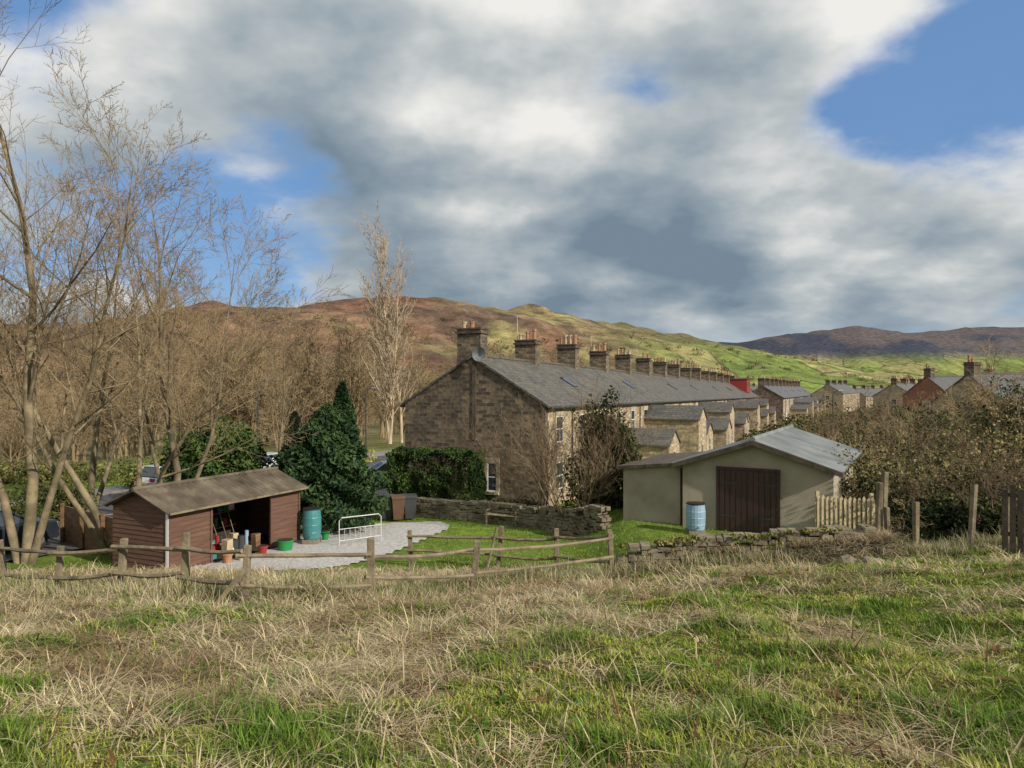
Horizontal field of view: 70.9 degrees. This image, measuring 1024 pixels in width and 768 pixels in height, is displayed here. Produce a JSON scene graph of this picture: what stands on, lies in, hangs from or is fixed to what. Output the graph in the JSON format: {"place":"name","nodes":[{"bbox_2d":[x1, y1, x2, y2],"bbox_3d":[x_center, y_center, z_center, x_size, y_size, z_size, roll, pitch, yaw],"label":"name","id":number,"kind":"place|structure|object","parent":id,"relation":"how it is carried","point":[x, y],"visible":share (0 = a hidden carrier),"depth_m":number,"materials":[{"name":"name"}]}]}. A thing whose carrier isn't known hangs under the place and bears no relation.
{"place":"outdoors","nodes":[
{"label":"outdoors","id":0,"kind":"place"},
{"bbox_2d":[0,450,391,508],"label":"pavement","id":1,"kind":"structure","parent":0,"point":[113,489],"depth_m":41.46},
{"bbox_2d":[5,455,387,560],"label":"road","id":2,"kind":"structure","parent":0,"point":[53,543],"depth_m":33.30,"materials":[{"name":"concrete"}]},
{"bbox_2d":[0,509,59,548],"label":"parked car","id":3,"kind":"object","parent":2,"relation":"on","point":[52,528],"visible":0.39,"depth_m":23.97,"materials":[{"name":"paint"}]},
{"bbox_2d":[134,464,171,486],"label":"parked car","id":4,"kind":"object","parent":2,"relation":"on","point":[149,473],"visible":0.22,"depth_m":40.64,"materials":[{"name":"white paint"}]},
{"bbox_2d":[368,461,396,482],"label":"parked car","id":5,"kind":"object","parent":2,"relation":"on","point":[381,465],"visible":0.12,"depth_m":43.06,"materials":[{"name":"blue paint"}]},
{"bbox_2d":[214,569,245,604],"bbox_3d":[-5.198,3.791,13.076,0.683,0.837,0.100,0,0,-14],"label":"fence brace","id":6,"kind":"object","parent":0,"point":[239,575],"visible":0.65,"depth_m":13.06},
{"bbox_2d":[11,505,1000,581],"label":"lawn grass","id":7,"kind":"structure","parent":0,"point":[471,544],"depth_m":24.33,"materials":[{"name":"plant"}]},
{"bbox_2d":[0,296,1023,767],"bbox_3d":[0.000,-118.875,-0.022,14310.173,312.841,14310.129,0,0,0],"label":"ground terrain","id":8,"kind":"structure","parent":0,"point":[880,352],"depth_m":26.39,"materials":[{"name":"plant"}]},
{"bbox_2d":[11,504,55,518],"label":"garden shrub","id":9,"kind":"object","parent":8,"relation":"on","point":[21,511],"visible":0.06,"depth_m":26.67,"materials":[{"name":"green plant"}]},
{"bbox_2d":[1,472,100,520],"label":"garden shrub","id":10,"kind":"object","parent":8,"relation":"on","point":[59,498],"visible":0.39,"depth_m":30.63,"materials":[{"name":"green plant"}]},
{"bbox_2d":[0,458,133,484],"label":"roadside hedge","id":11,"kind":"object","parent":8,"relation":"on","point":[9,478],"visible":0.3,"depth_m":45.58,"materials":[{"name":"green plant"}]},
{"bbox_2d":[60,503,112,556],"bbox_3d":[-14.238,5.150,24.446,5.061,1.700,0.180,0,0,38],"label":"panel fence","id":12,"kind":"object","parent":8,"relation":"on","point":[74,530],"visible":0.34,"depth_m":24.94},
{"bbox_2d":[0,150,223,511],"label":"bare alder tree","id":13,"kind":"object","parent":8,"relation":"on","point":[93,463],"visible":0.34,"depth_m":34.00,"materials":[{"name":"brown plant"}]},
{"bbox_2d":[0,0,257,563],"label":"bare ash tree","id":14,"kind":"object","parent":8,"relation":"on","point":[32,537],"visible":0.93,"depth_m":22.25,"materials":[{"name":"brown plant"}]},
{"bbox_2d":[61,450,274,489],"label":"roadside hedge","id":15,"kind":"object","parent":8,"relation":"on","point":[129,483],"visible":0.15,"depth_m":41.77,"materials":[{"name":"green plant"}]},
{"bbox_2d":[38,108,298,482],"bbox_3d":[-13.900,-2.354,30.346,9.670,17.104,9.470,0,0,-25],"label":"bare alder tree","id":16,"kind":"object","parent":8,"relation":"on","point":[172,445],"visible":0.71,"depth_m":30.47,"materials":[{"name":"brown plant"}]},
{"bbox_2d":[0,150,356,555],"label":"bare ash tree","id":17,"kind":"object","parent":8,"relation":"on","point":[80,487],"visible":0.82,"depth_m":23.85,"materials":[{"name":"brown plant"}]},
{"bbox_2d":[101,466,308,569],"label":"timber shed","id":18,"kind":"structure","parent":8,"relation":"on","point":[255,508],"depth_m":22.57,"materials":[{"name":"brown wood"}]},
{"bbox_2d":[159,415,274,481],"bbox_3d":[-14.672,4.147,35.824,5.705,5.139,4.695,0,0,0],"label":"laurel bush","id":19,"kind":"object","parent":8,"relation":"on","point":[238,460],"visible":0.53,"depth_m":34.99,"materials":[{"name":"green plant"}]},
{"bbox_2d":[231,283,332,464],"bbox_3d":[-11.601,0.589,37.117,4.640,11.654,5.405,0,0,10],"label":"bare alder tree","id":20,"kind":"object","parent":8,"relation":"on","point":[284,394],"visible":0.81,"depth_m":37.41,"materials":[{"name":"brown plant"}]},
{"bbox_2d":[278,410,306,505],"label":"cypress tree","id":21,"kind":"object","parent":8,"relation":"on","point":[295,426],"visible":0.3,"depth_m":34.24,"materials":[{"name":"green plant"}]},
{"bbox_2d":[0,532,613,603],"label":"timber rail fence","id":22,"kind":"object","parent":8,"relation":"on","point":[245,554],"visible":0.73,"depth_m":14.51,"materials":[{"name":"wood"}]},
{"bbox_2d":[177,522,449,571],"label":"gravel yard","id":23,"kind":"structure","parent":8,"relation":"on","point":[394,535],"depth_m":25.21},
{"bbox_2d":[276,538,293,550],"bbox_3d":[-7.750,5.489,24.600,0.600,0.350,0.600,0,0,0],"label":"green tub","id":24,"kind":"object","parent":23,"relation":"on","point":[284,544],"visible":1,"depth_m":24.41,"materials":[{"name":"plastic"}]},
{"bbox_2d":[302,506,321,543],"bbox_3d":[-7.200,5.075,25.865,0.680,1.250,0.750,0,0,0],"label":"water butt","id":25,"kind":"object","parent":23,"relation":"on","point":[311,522],"visible":1,"depth_m":25.63,"materials":[{"name":"teal plastic"}]},
{"bbox_2d":[339,513,381,545],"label":"metal gate","id":26,"kind":"structure","parent":23,"relation":"on","point":[360,528],"depth_m":25.85,"materials":[{"name":"metal"}]},
{"bbox_2d":[273,403,390,531],"bbox_3d":[-7.986,3.419,29.307,5.746,5.345,5.892,0,0,0],"label":"conifer tree","id":27,"kind":"object","parent":8,"relation":"on","point":[327,463],"visible":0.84,"depth_m":28.31,"materials":[{"name":"green plant"}]},
{"bbox_2d":[316,380,364,506],"bbox_3d":[-8.021,3.034,33.501,2.661,6.452,2.652,0,0,0],"label":"cypress tree","id":28,"kind":"object","parent":8,"relation":"on","point":[343,403],"visible":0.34,"depth_m":33.25,"materials":[{"name":"green plant"}]},
{"bbox_2d":[365,387,377,449],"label":"street lamp","id":29,"kind":"object","parent":8,"relation":"on","point":[366,415],"visible":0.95,"depth_m":63.95,"materials":[{"name":"grey metal"}]},
{"bbox_2d":[354,198,417,443],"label":"tall birch tree","id":30,"kind":"object","parent":8,"relation":"on","point":[389,392],"visible":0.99,"depth_m":79.92,"materials":[{"name":"beige plant"}]},
{"bbox_2d":[380,494,391,518],"bbox_3d":[-5.504,5.409,31.630,0.600,1.090,0.820,0,0,-8],"label":"wheelie bin","id":31,"kind":"object","parent":8,"relation":"on","point":[387,514],"visible":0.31,"depth_m":31.33,"materials":[{"name":"green plastic"}]},
{"bbox_2d":[361,225,424,442],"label":"tall birch tree","id":32,"kind":"object","parent":8,"relation":"on","point":[399,401],"visible":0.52,"depth_m":81.84,"materials":[{"name":"beige plant"}]},
{"bbox_2d":[390,494,405,519],"bbox_3d":[-5.010,5.401,31.428,0.600,1.090,0.820,0,0,-19],"label":"wheelie bin","id":33,"kind":"object","parent":8,"relation":"on","point":[397,502],"visible":0.89,"depth_m":31.13,"materials":[{"name":"brown plastic"}]},
{"bbox_2d":[403,493,417,518],"bbox_3d":[-4.507,5.413,31.729,0.600,1.090,0.820,0,0,-13],"label":"wheelie bin","id":34,"kind":"object","parent":8,"relation":"on","point":[410,506],"visible":0.83,"depth_m":31.42,"materials":[{"name":"grey plastic"}]},
{"bbox_2d":[384,445,486,499],"bbox_3d":[-3.838,4.759,35.782,4.985,3.382,2.167,0,0,24],"label":"clipped hedge","id":35,"kind":"object","parent":8,"relation":"on","point":[398,459],"visible":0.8,"depth_m":35.21,"materials":[{"name":"green plant"}]},
{"bbox_2d":[0,297,902,467],"bbox_3d":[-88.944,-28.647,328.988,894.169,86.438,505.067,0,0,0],"label":"distant woodland","id":36,"kind":"object","parent":8,"relation":"on","point":[83,436],"visible":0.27,"depth_m":90.20,"materials":[{"name":"plant"}]},
{"bbox_2d":[1,309,920,395],"bbox_3d":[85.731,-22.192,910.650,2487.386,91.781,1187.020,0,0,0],"label":"hillside trees","id":37,"kind":"object","parent":8,"relation":"on","point":[558,339],"visible":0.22,"depth_m":662.25,"materials":[{"name":"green plant"}]},
{"bbox_2d":[440,489,501,516],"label":"garden shrub","id":38,"kind":"object","parent":8,"relation":"on","point":[467,497],"visible":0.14,"depth_m":32.42,"materials":[{"name":"green plant"}]},
{"bbox_2d":[484,501,519,526],"bbox_3d":[-0.386,5.453,30.232,1.500,0.950,0.510,0,0,24],"label":"garden bench","id":39,"kind":"object","parent":8,"relation":"on","point":[490,513],"visible":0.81,"depth_m":30.29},
{"bbox_2d":[0,525,1016,605],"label":"fence line grass","id":40,"kind":"structure","parent":8,"relation":"on","point":[983,543],"depth_m":15.50,"materials":[{"name":"plant"}]},
{"bbox_2d":[406,526,613,568],"bbox_3d":[-0.062,4.883,20.959,6.565,1.985,0.994,0,0,25],"label":"timber rail fence","id":41,"kind":"object","parent":8,"relation":"on","point":[500,538],"visible":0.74,"depth_m":21.30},
{"bbox_2d":[0,542,1023,767],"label":"meadow grass","id":42,"kind":"structure","parent":8,"relation":"on","point":[266,730],"depth_m":6.34,"materials":[{"name":"plant"}]},
{"bbox_2d":[0,537,1023,767],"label":"dry grass","id":43,"kind":"structure","parent":8,"relation":"on","point":[200,651],"depth_m":8.51,"materials":[{"name":"plant"}]},
{"bbox_2d":[776,534,917,564],"bbox_3d":[8.278,4.152,17.866,2.968,0.809,3.010,0,0,-36],"label":"brush pile","id":44,"kind":"object","parent":43,"relation":"on","point":[844,549],"visible":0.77,"depth_m":17.59,"materials":[{"name":"brown plant"}]},
{"bbox_2d":[0,576,1023,767],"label":"dock weeds","id":45,"kind":"object","parent":8,"relation":"on","point":[120,764],"visible":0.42,"depth_m":5.98,"materials":[{"name":"green plant"}]},
{"bbox_2d":[415,497,611,535],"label":"dry stone wall","id":46,"kind":"structure","parent":8,"relation":"on","point":[573,521],"depth_m":29.54,"materials":[{"name":"stone"}]},
{"bbox_2d":[497,495,540,508],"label":"garden shrub","id":47,"kind":"object","parent":8,"relation":"on","point":[529,502],"visible":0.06,"depth_m":31.16,"materials":[{"name":"green plant"}]},
{"bbox_2d":[457,411,581,512],"bbox_3d":[1.078,3.670,31.124,6.916,5.016,5.469,0,0,0],"label":"bare garden shrub","id":48,"kind":"object","parent":8,"relation":"on","point":[502,476],"visible":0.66,"depth_m":31.04,"materials":[{"name":"plant"}]},
{"bbox_2d":[482,384,668,517],"bbox_3d":[2.256,2.988,28.708,5.817,6.074,6.949,0,0,-34],"label":"bare garden shrub","id":49,"kind":"object","parent":8,"relation":"on","point":[553,468],"visible":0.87,"depth_m":28.17,"materials":[{"name":"plant"}]},
{"bbox_2d":[496,377,658,511],"bbox_3d":[2.572,3.150,29.810,6.910,7.295,5.336,0,0,0],"label":"ivy clad shrub","id":50,"kind":"object","parent":8,"relation":"on","point":[615,498],"visible":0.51,"depth_m":28.92,"materials":[{"name":"green plant"}]},
{"bbox_2d":[400,316,776,505],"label":"terraced house row","id":51,"kind":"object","parent":8,"relation":"on","point":[694,409],"visible":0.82,"depth_m":40.88,"materials":[{"name":"stone"}]},
{"bbox_2d":[484,398,756,494],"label":"windows and doors","id":52,"kind":"structure","parent":51,"relation":"in","point":[491,489],"depth_m":36.59,"materials":[{"name":"paint"}]},
{"bbox_2d":[685,501,705,534],"bbox_3d":[6.100,4.440,23.865,0.659,1.020,0.730,0,0,0],"label":"water butt","id":53,"kind":"object","parent":8,"relation":"on","point":[695,517],"visible":1,"depth_m":23.64,"materials":[{"name":"blue plastic"}]},
{"bbox_2d":[616,425,861,532],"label":"garage","id":54,"kind":"structure","parent":8,"relation":"on","point":[767,481],"depth_m":24.17,"materials":[{"name":"paint"}]},
{"bbox_2d":[716,466,779,532],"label":"double doors","id":55,"kind":"structure","parent":54,"relation":"in","point":[747,499],"depth_m":23.87,"materials":[{"name":"paint"}]},
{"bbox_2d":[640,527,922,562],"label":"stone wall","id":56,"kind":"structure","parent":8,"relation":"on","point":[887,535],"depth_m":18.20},
{"bbox_2d":[752,375,825,420],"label":"terraced house row","id":57,"kind":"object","parent":8,"relation":"on","point":[786,396],"visible":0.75,"depth_m":157.47,"materials":[{"name":"stone"}]},
{"bbox_2d":[737,411,873,445],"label":"garden shrub","id":58,"kind":"object","parent":8,"relation":"on","point":[770,427],"visible":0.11,"depth_m":75.23,"materials":[{"name":"brown plant"}]},
{"bbox_2d":[803,396,855,441],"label":"bare hawthorn","id":59,"kind":"object","parent":8,"relation":"on","point":[828,424],"visible":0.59,"depth_m":55.05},
{"bbox_2d":[801,403,861,444],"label":"bare hawthorn","id":60,"kind":"object","parent":8,"relation":"on","point":[821,426],"visible":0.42,"depth_m":64.74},
{"bbox_2d":[812,378,858,411],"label":"stone terrace houses","id":61,"kind":"structure","parent":8,"relation":"on","point":[827,390],"depth_m":203.01,"materials":[{"name":"stone"}]},
{"bbox_2d":[815,491,874,534],"bbox_3d":[10.286,4.175,22.231,1.736,1.650,0.193,0,0,19],"label":"picket fence","id":62,"kind":"object","parent":8,"relation":"on","point":[870,504],"visible":0.67,"depth_m":22.15,"materials":[{"name":"wood"}]},
{"bbox_2d":[761,399,930,438],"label":"garden shrub","id":63,"kind":"object","parent":8,"relation":"on","point":[875,410],"visible":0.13,"depth_m":93.53,"materials":[{"name":"brown plant"}]},
{"bbox_2d":[837,554,859,563],"bbox_3d":[7.898,4.173,16.889,0.510,0.342,0.300,0,0,0],"label":"fallen stone","id":64,"kind":"object","parent":8,"relation":"on","point":[848,558],"visible":0.6,"depth_m":16.81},
{"bbox_2d":[806,429,895,477],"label":"bare hawthorn","id":65,"kind":"object","parent":8,"relation":"on","point":[862,449],"visible":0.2,"depth_m":36.36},
{"bbox_2d":[804,395,908,440],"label":"bare hawthorn","id":66,"kind":"object","parent":8,"relation":"on","point":[854,419],"visible":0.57,"depth_m":73.83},
{"bbox_2d":[837,386,900,433],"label":"bare hawthorn","id":67,"kind":"object","parent":8,"relation":"on","point":[867,414],"visible":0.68,"depth_m":82.91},
{"bbox_2d":[853,384,889,409],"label":"stone terrace houses","id":68,"kind":"structure","parent":8,"relation":"on","point":[873,389],"depth_m":256.45,"materials":[{"name":"stone"}]},
{"bbox_2d":[841,415,910,446],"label":"bare hawthorn","id":69,"kind":"object","parent":8,"relation":"on","point":[866,436],"visible":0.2,"depth_m":51.16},
{"bbox_2d":[851,417,904,479],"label":"bare hawthorn","id":70,"kind":"object","parent":8,"relation":"on","point":[877,438],"visible":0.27,"depth_m":40.58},
{"bbox_2d":[875,482,882,545],"bbox_3d":[9.725,3.710,19.099,0.208,2.210,0.151,0,0,0],"label":"timber gate post","id":71,"kind":"object","parent":8,"relation":"on","point":[879,506],"visible":0.56,"depth_m":19.04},
{"bbox_2d":[847,531,920,557],"bbox_3d":[9.247,4.184,18.369,2.708,0.855,2.051,0,0,0],"label":"brush pile","id":72,"kind":"object","parent":8,"relation":"on","point":[887,542],"visible":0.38,"depth_m":17.93,"materials":[{"name":"brown plant"}]},
{"bbox_2d":[881,472,888,543],"bbox_3d":[10.436,3.718,20.197,0.228,2.524,0.142,0,0,0],"label":"timber gate post","id":73,"kind":"object","parent":8,"relation":"on","point":[884,478],"visible":0.47,"depth_m":20.14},
{"bbox_2d":[857,441,916,497],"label":"bare hawthorn","id":74,"kind":"object","parent":8,"relation":"on","point":[870,456],"visible":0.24,"depth_m":28.93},
{"bbox_2d":[883,507,890,544],"bbox_3d":[9.933,4.001,19.006,0.188,1.514,0.145,0,0,0],"label":"timber gate post","id":75,"kind":"object","parent":8,"relation":"on","point":[886,518],"visible":0.45,"depth_m":18.94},
{"bbox_2d":[838,477,938,535],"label":"bare hawthorn","id":76,"kind":"object","parent":8,"relation":"on","point":[859,496],"visible":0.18,"depth_m":23.85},
{"bbox_2d":[873,384,906,420],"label":"walls","id":77,"kind":"structure","parent":8,"relation":"on","point":[884,394],"depth_m":153.10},
{"bbox_2d":[890,375,914,384],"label":"chimneys","id":78,"kind":"object","parent":77,"relation":"on","point":[894,379],"visible":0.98,"depth_m":160.53,"materials":[{"name":"stone"}]},
{"bbox_2d":[858,399,930,437],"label":"bare hawthorn","id":79,"kind":"object","parent":8,"relation":"on","point":[894,421],"visible":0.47,"depth_m":56.59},
{"bbox_2d":[834,443,960,542],"bbox_3d":[12.256,3.665,22.347,4.683,3.863,3.505,0,0,-33],"label":"bare hawthorn","id":80,"kind":"object","parent":8,"relation":"on","point":[913,497],"visible":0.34,"depth_m":21.61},
{"bbox_2d":[868,399,945,465],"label":"bare hawthorn","id":81,"kind":"object","parent":8,"relation":"on","point":[905,432],"visible":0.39,"depth_m":43.69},
{"bbox_2d":[866,410,956,493],"bbox_3d":[17.334,3.128,31.429,3.845,4.173,3.607,0,0,0],"label":"bare hawthorn","id":82,"kind":"object","parent":8,"relation":"on","point":[917,443],"visible":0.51,"depth_m":31.14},
{"bbox_2d":[846,435,978,491],"bbox_3d":[20.205,4.868,38.351,9.797,4.538,6.455,0,0,0],"label":"garden shrub","id":83,"kind":"object","parent":8,"relation":"on","point":[908,449],"visible":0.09,"depth_m":37.15,"materials":[{"name":"brown plant"}]},
{"bbox_2d":[892,384,933,425],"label":"bare hawthorn","id":84,"kind":"object","parent":8,"relation":"on","point":[910,403],"visible":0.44,"depth_m":90.64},
{"bbox_2d":[912,502,919,545],"bbox_3d":[10.896,3.971,19.399,0.165,1.602,0.152,0,0,0],"label":"timber gate post","id":85,"kind":"object","parent":8,"relation":"on","point":[915,516],"visible":0.56,"depth_m":19.34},
{"bbox_2d":[903,377,943,425],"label":"walls","id":86,"kind":"structure","parent":8,"relation":"on","point":[926,386],"depth_m":102.38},
{"bbox_2d":[901,375,963,396],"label":"roof","id":87,"kind":"structure","parent":86,"relation":"on","point":[942,382],"depth_m":101.88,"materials":[{"name":"stone"}]},
{"bbox_2d":[923,364,995,378],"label":"chimneys","id":88,"kind":"object","parent":86,"relation":"on","point":[929,372],"visible":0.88,"depth_m":101.82,"materials":[{"name":"stone"}]},
{"bbox_2d":[825,403,1023,541],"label":"bramble thicket","id":89,"kind":"object","parent":8,"relation":"on","point":[988,523],"visible":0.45,"depth_m":22.31,"materials":[{"name":"brown plant"}]},
{"bbox_2d":[839,420,1017,476],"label":"garden shrub","id":90,"kind":"object","parent":8,"relation":"on","point":[871,437],"visible":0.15,"depth_m":46.58,"materials":[{"name":"brown plant"}]},
{"bbox_2d":[850,396,1009,463],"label":"garden shrub","id":91,"kind":"object","parent":8,"relation":"on","point":[939,418],"visible":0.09,"depth_m":57.98,"materials":[{"name":"brown plant"}]},
{"bbox_2d":[872,447,993,525],"bbox_3d":[14.232,3.639,23.437,5.064,3.067,3.487,0,0,22],"label":"bare hawthorn","id":92,"kind":"object","parent":8,"relation":"on","point":[911,475],"visible":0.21,"depth_m":24.14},
{"bbox_2d":[897,496,982,544],"bbox_3d":[12.396,4.117,20.663,2.731,1.765,2.253,0,0,0],"label":"evergreen bush","id":93,"kind":"object","parent":8,"relation":"on","point":[929,513],"visible":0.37,"depth_m":20.41,"materials":[{"name":"green plant"}]},
{"bbox_2d":[888,454,1023,538],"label":"bare hawthorn","id":94,"kind":"object","parent":8,"relation":"on","point":[982,490],"visible":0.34,"depth_m":20.80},
{"bbox_2d":[915,405,1019,486],"bbox_3d":[21.615,3.064,33.779,3.287,4.578,5.435,0,0,-22],"label":"bare hawthorn","id":95,"kind":"object","parent":8,"relation":"on","point":[932,408],"visible":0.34,"depth_m":34.44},
{"bbox_2d":[933,375,1011,452],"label":"walls","id":96,"kind":"structure","parent":8,"relation":"on","point":[967,378],"depth_m":68.68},
{"bbox_2d":[962,355,981,376],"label":"chimneys","id":97,"kind":"object","parent":96,"relation":"on","point":[972,367],"visible":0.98,"depth_m":67.62,"materials":[{"name":"stone"}]},
{"bbox_2d":[931,372,1023,402],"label":"roof","id":98,"kind":"structure","parent":96,"relation":"on","point":[1003,381],"depth_m":67.60,"materials":[{"name":"stone"}]},
{"bbox_2d":[968,485,977,545],"bbox_3d":[11.648,3.544,18.200,0.224,2.017,0.136,0,0,0],"label":"timber gate post","id":99,"kind":"object","parent":8,"relation":"on","point":[973,507],"visible":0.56,"depth_m":18.15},
{"bbox_2d":[922,409,1023,507],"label":"bare hawthorn","id":100,"kind":"object","parent":8,"relation":"on","point":[962,444],"visible":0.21,"depth_m":28.33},
{"bbox_2d":[925,436,1023,505],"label":"bare hawthorn","id":101,"kind":"object","parent":8,"relation":"on","point":[986,449],"visible":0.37,"depth_m":21.29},
{"bbox_2d":[930,334,1023,466],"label":"bare ash tree","id":102,"kind":"object","parent":8,"relation":"on","point":[978,406],"visible":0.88,"depth_m":28.97,"materials":[{"name":"plant"}]},
{"bbox_2d":[963,371,1023,457],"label":"ivy on tree","id":103,"kind":"object","parent":102,"relation":"attached to","point":[1014,433],"visible":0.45,"depth_m":28.92,"materials":[{"name":"green plant"}]},
{"bbox_2d":[952,472,1023,536],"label":"bare hawthorn","id":104,"kind":"object","parent":8,"relation":"on","point":[984,486],"visible":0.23,"depth_m":19.87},
{"bbox_2d":[955,426,1023,494],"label":"bare hawthorn","id":105,"kind":"object","parent":8,"relation":"on","point":[992,449],"visible":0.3,"depth_m":23.31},
{"bbox_2d":[967,461,1023,535],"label":"bare hawthorn","id":106,"kind":"object","parent":8,"relation":"on","point":[1008,487],"visible":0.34,"depth_m":19.85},
{"bbox_2d":[977,476,1023,507],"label":"evergreen bush","id":107,"kind":"object","parent":8,"relation":"on","point":[1003,478],"visible":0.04,"depth_m":20.69,"materials":[{"name":"green plant"}]},
{"bbox_2d":[1000,484,1023,556],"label":"slatted fence","id":108,"kind":"object","parent":8,"relation":"on","point":[1013,534],"visible":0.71,"depth_m":16.47,"materials":[{"name":"wood"}]},
{"bbox_2d":[0,0,1023,342],"label":"sky","id":109,"kind":"structure","parent":0,"point":[733,171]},
{"bbox_2d":[614,524,878,571],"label":"dry stone wall","id":110,"kind":"structure","parent":0,"point":[722,539],"depth_m":18.65,"materials":[{"name":"stone"}]},
{"bbox_2d":[619,525,867,556],"bbox_3d":[5.960,4.139,18.835,6.262,1.101,1.151,0,0,8],"label":"wall top moss","id":111,"kind":"object","parent":110,"relation":"on","point":[670,540],"depth_m":18.63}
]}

